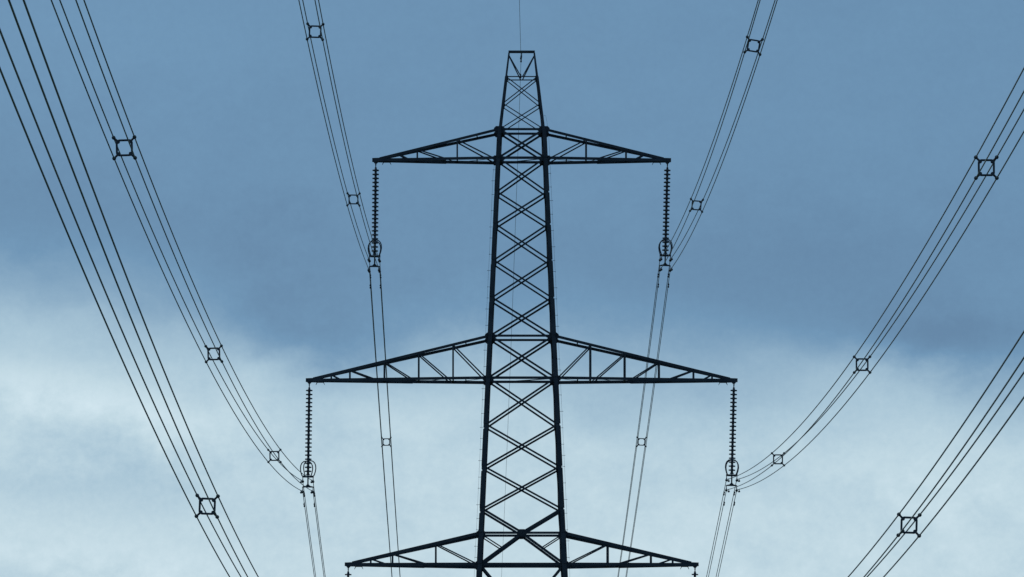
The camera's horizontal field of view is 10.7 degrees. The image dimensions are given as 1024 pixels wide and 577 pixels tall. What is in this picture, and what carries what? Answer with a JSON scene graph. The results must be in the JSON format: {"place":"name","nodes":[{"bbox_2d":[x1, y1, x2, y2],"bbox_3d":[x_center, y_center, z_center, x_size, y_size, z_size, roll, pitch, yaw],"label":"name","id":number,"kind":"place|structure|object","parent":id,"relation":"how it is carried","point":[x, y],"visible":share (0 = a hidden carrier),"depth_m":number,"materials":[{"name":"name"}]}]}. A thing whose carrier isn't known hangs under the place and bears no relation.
{"place":"outdoors","nodes":[
{"label":"outdoors","id":0,"kind":"place"},
{"bbox_2d":[0,0,1023,576],"label":"sky","id":1,"kind":"structure","parent":0,"point":[860,122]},
{"bbox_3d":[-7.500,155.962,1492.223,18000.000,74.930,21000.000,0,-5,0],"label":"ground","id":2,"kind":"structure","parent":0,"visible":0},
{"bbox_2d":[306,50,737,576],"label":"electricity pylon","id":3,"kind":"object","parent":2,"relation":"on","point":[563,565],"visible":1,"depth_m":246.12,"materials":[{"name":"metal"}]},
{"bbox_2d":[300,384,315,492],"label":"insulator string","id":4,"kind":"object","parent":3,"relation":"hanging from","point":[308,442],"visible":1,"depth_m":246.13,"materials":[{"name":"ceramic"}]},
{"bbox_2d":[51,0,314,576],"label":"conductor wire","id":5,"kind":"object","parent":4,"relation":"hanging from","point":[155,254],"visible":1,"depth_m":133.40,"materials":[{"name":"metal"}]},
{"bbox_2d":[204,344,222,362],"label":"bundle spacer","id":6,"kind":"object","parent":5,"relation":"attached to","point":[208,357],"visible":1,"depth_m":161.32,"materials":[{"name":"black metal"}]},
{"bbox_2d":[267,449,281,462],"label":"bundle spacer","id":7,"kind":"object","parent":5,"relation":"attached to","point":[270,452],"visible":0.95,"depth_m":207.31,"materials":[{"name":"black metal"}]},
{"bbox_2d":[59,0,315,576],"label":"conductor wire","id":8,"kind":"object","parent":4,"relation":"hanging from","point":[160,248],"visible":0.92,"depth_m":136.00,"materials":[{"name":"metal"}]},
{"bbox_2d":[75,0,323,575],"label":"conductor wire","id":9,"kind":"object","parent":4,"relation":"hanging from","point":[173,252],"visible":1,"depth_m":133.08,"materials":[{"name":"metal"}]},
{"bbox_2d":[83,0,325,576],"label":"conductor wire","id":10,"kind":"object","parent":4,"relation":"hanging from","point":[179,249],"visible":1,"depth_m":136.20,"materials":[{"name":"metal"}]},
{"bbox_2d":[112,135,136,160],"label":"bundle spacer","id":11,"kind":"object","parent":10,"relation":"attached to","point":[118,142],"visible":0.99,"depth_m":121.50,"materials":[{"name":"black metal"}]},
{"bbox_2d":[368,163,381,272],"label":"insulator string","id":12,"kind":"object","parent":3,"relation":"hanging from","point":[375,202],"visible":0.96,"depth_m":246.99,"materials":[{"name":"ceramic"}]},
{"bbox_2d":[298,0,391,576],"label":"conductor wire","id":13,"kind":"object","parent":12,"relation":"hanging from","point":[360,248],"visible":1,"depth_m":220.72,"materials":[{"name":"metal"}]},
{"bbox_2d":[302,0,391,569],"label":"conductor wire","id":14,"kind":"object","parent":12,"relation":"hanging from","point":[358,230],"visible":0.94,"depth_m":215.74,"materials":[{"name":"metal"}]},
{"bbox_2d":[314,0,399,574],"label":"conductor wire","id":15,"kind":"object","parent":12,"relation":"hanging from","point":[369,241],"visible":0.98,"depth_m":212.27,"materials":[{"name":"metal"}]},
{"bbox_2d":[306,22,324,40],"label":"bundle spacer","id":16,"kind":"object","parent":15,"relation":"attached to","point":[311,36],"visible":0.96,"depth_m":163.53,"materials":[{"name":"black metal"}]},
{"bbox_2d":[346,193,360,206],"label":"bundle spacer","id":17,"kind":"object","parent":15,"relation":"attached to","point":[349,196],"visible":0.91,"depth_m":209.03,"materials":[{"name":"black metal"}]},
{"bbox_2d":[318,0,398,549],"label":"conductor wire","id":18,"kind":"object","parent":12,"relation":"hanging from","point":[365,216],"visible":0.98,"depth_m":207.15,"materials":[{"name":"metal"}]},
{"bbox_2d":[381,437,391,446],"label":"bundle spacer","id":19,"kind":"object","parent":18,"relation":"attached to","point":[384,444],"visible":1,"depth_m":280.14,"materials":[{"name":"grey metal"}]},
{"bbox_2d":[658,163,672,271],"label":"insulator string","id":20,"kind":"object","parent":3,"relation":"hanging from","point":[665,239],"visible":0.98,"depth_m":247.01,"materials":[{"name":"ceramic"}]},
{"bbox_2d":[617,0,758,576],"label":"conductor wire","id":21,"kind":"object","parent":20,"relation":"hanging from","point":[671,240],"visible":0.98,"depth_m":219.10,"materials":[{"name":"metal"}]},
{"bbox_2d":[618,0,760,576],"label":"conductor wire","id":22,"kind":"object","parent":20,"relation":"hanging from","point":[677,239],"visible":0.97,"depth_m":212.52,"materials":[{"name":"metal"}]},
{"bbox_2d":[626,0,774,573],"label":"conductor wire","id":23,"kind":"object","parent":20,"relation":"hanging from","point":[683,239],"visible":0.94,"depth_m":221.17,"materials":[{"name":"metal"}]},
{"bbox_2d":[626,0,777,576],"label":"conductor wire","id":24,"kind":"object","parent":20,"relation":"hanging from","point":[689,238],"visible":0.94,"depth_m":213.97,"materials":[{"name":"metal"}]},
{"bbox_2d":[636,436,646,446],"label":"bundle spacer","id":25,"kind":"object","parent":24,"relation":"attached to","point":[638,441],"visible":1,"depth_m":280.21,"materials":[{"name":"grey metal"}]},
{"bbox_2d":[689,198,703,212],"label":"bundle spacer","id":26,"kind":"object","parent":24,"relation":"attached to","point":[700,202],"visible":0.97,"depth_m":209.08,"materials":[{"name":"black metal"}]},
{"bbox_2d":[743,36,763,55],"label":"bundle spacer","id":27,"kind":"object","parent":24,"relation":"attached to","point":[757,50],"visible":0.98,"depth_m":163.56,"materials":[{"name":"black metal"}]},
{"bbox_2d":[725,384,738,491],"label":"insulator string","id":28,"kind":"object","parent":3,"relation":"hanging from","point":[731,460],"visible":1,"depth_m":246.21,"materials":[{"name":"ceramic"}]},
{"bbox_2d":[706,68,1023,576],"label":"conductor wire","id":29,"kind":"object","parent":28,"relation":"hanging from","point":[895,293],"visible":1,"depth_m":141.64,"materials":[{"name":"metal"}]},
{"bbox_2d":[708,91,1023,576],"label":"conductor wire","id":30,"kind":"object","parent":28,"relation":"hanging from","point":[896,309],"visible":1,"depth_m":141.64,"materials":[{"name":"metal"}]},
{"bbox_2d":[716,109,1023,575],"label":"conductor wire","id":31,"kind":"object","parent":28,"relation":"hanging from","point":[900,312],"visible":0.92,"depth_m":145.26,"materials":[{"name":"metal"}]},
{"bbox_2d":[718,131,1023,575],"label":"conductor wire","id":32,"kind":"object","parent":28,"relation":"hanging from","point":[898,332],"visible":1,"depth_m":147.36,"materials":[{"name":"metal"}]},
{"bbox_2d":[771,452,784,465],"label":"bundle spacer","id":33,"kind":"object","parent":32,"relation":"attached to","point":[774,455],"visible":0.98,"depth_m":207.39,"materials":[{"name":"black metal"}]},
{"bbox_2d":[853,355,870,373],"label":"bundle spacer","id":34,"kind":"object","parent":32,"relation":"attached to","point":[865,359],"visible":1,"depth_m":161.39,"materials":[{"name":"black metal"}]},
{"bbox_2d":[974,155,998,179],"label":"bundle spacer","id":35,"kind":"object","parent":32,"relation":"attached to","point":[992,161],"visible":1,"depth_m":121.56,"materials":[{"name":"black metal"}]},
{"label":"insulator string","id":36,"kind":"object","parent":3,"relation":"hanging from","visible":0},
{"bbox_2d":[0,67,229,576],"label":"conductor wire","id":37,"kind":"object","parent":36,"relation":"hanging from","point":[25,131],"visible":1,"depth_m":89.39,"materials":[{"name":"metal"}]},
{"bbox_2d":[0,29,240,576],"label":"conductor wire","id":38,"kind":"object","parent":36,"relation":"hanging from","point":[27,100],"visible":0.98,"depth_m":89.72,"materials":[{"name":"metal"}]},
{"bbox_2d":[8,0,247,576],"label":"conductor wire","id":39,"kind":"object","parent":36,"relation":"hanging from","point":[41,87],"visible":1,"depth_m":85.10,"materials":[{"name":"metal"}]},
{"bbox_2d":[194,494,219,518],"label":"bundle spacer","id":40,"kind":"object","parent":39,"relation":"attached to","point":[201,500],"visible":0.98,"depth_m":122.06,"materials":[{"name":"black metal"}]},
{"bbox_2d":[23,0,258,576],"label":"conductor wire","id":41,"kind":"object","parent":36,"relation":"hanging from","point":[53,82],"visible":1,"depth_m":87.64,"materials":[{"name":"metal"}]},
{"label":"insulator string","id":42,"kind":"object","parent":3,"relation":"hanging from","visible":0},
{"bbox_2d":[848,331,1023,576],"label":"conductor wire","id":43,"kind":"object","parent":42,"relation":"hanging from","point":[1010,352],"visible":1,"depth_m":108.53,"materials":[{"name":"metal"}]},
{"bbox_2d":[864,357,1023,576],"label":"conductor wire","id":44,"kind":"object","parent":42,"relation":"hanging from","point":[1007,382],"visible":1,"depth_m":107.02,"materials":[{"name":"metal"}]},
{"bbox_2d":[867,372,1023,576],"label":"conductor wire","id":45,"kind":"object","parent":42,"relation":"hanging from","point":[1011,390],"visible":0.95,"depth_m":111.52,"materials":[{"name":"metal"}]},
{"bbox_2d":[883,396,1023,576],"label":"conductor wire","id":46,"kind":"object","parent":42,"relation":"hanging from","point":[1004,424],"visible":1,"depth_m":110.86,"materials":[{"name":"metal"}]},
{"bbox_2d":[896,512,921,537],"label":"bundle spacer","id":47,"kind":"object","parent":46,"relation":"attached to","point":[903,518],"visible":0.97,"depth_m":121.60,"materials":[{"name":"black metal"}]},
{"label":"earth wire clamp","id":48,"kind":"object","parent":3,"relation":"hanging from","visible":0},
{"bbox_2d":[501,0,520,576],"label":"earth wire","id":49,"kind":"object","parent":48,"relation":"hanging from","point":[514,249],"visible":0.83,"depth_m":276.14,"materials":[{"name":"metal"}]}
]}

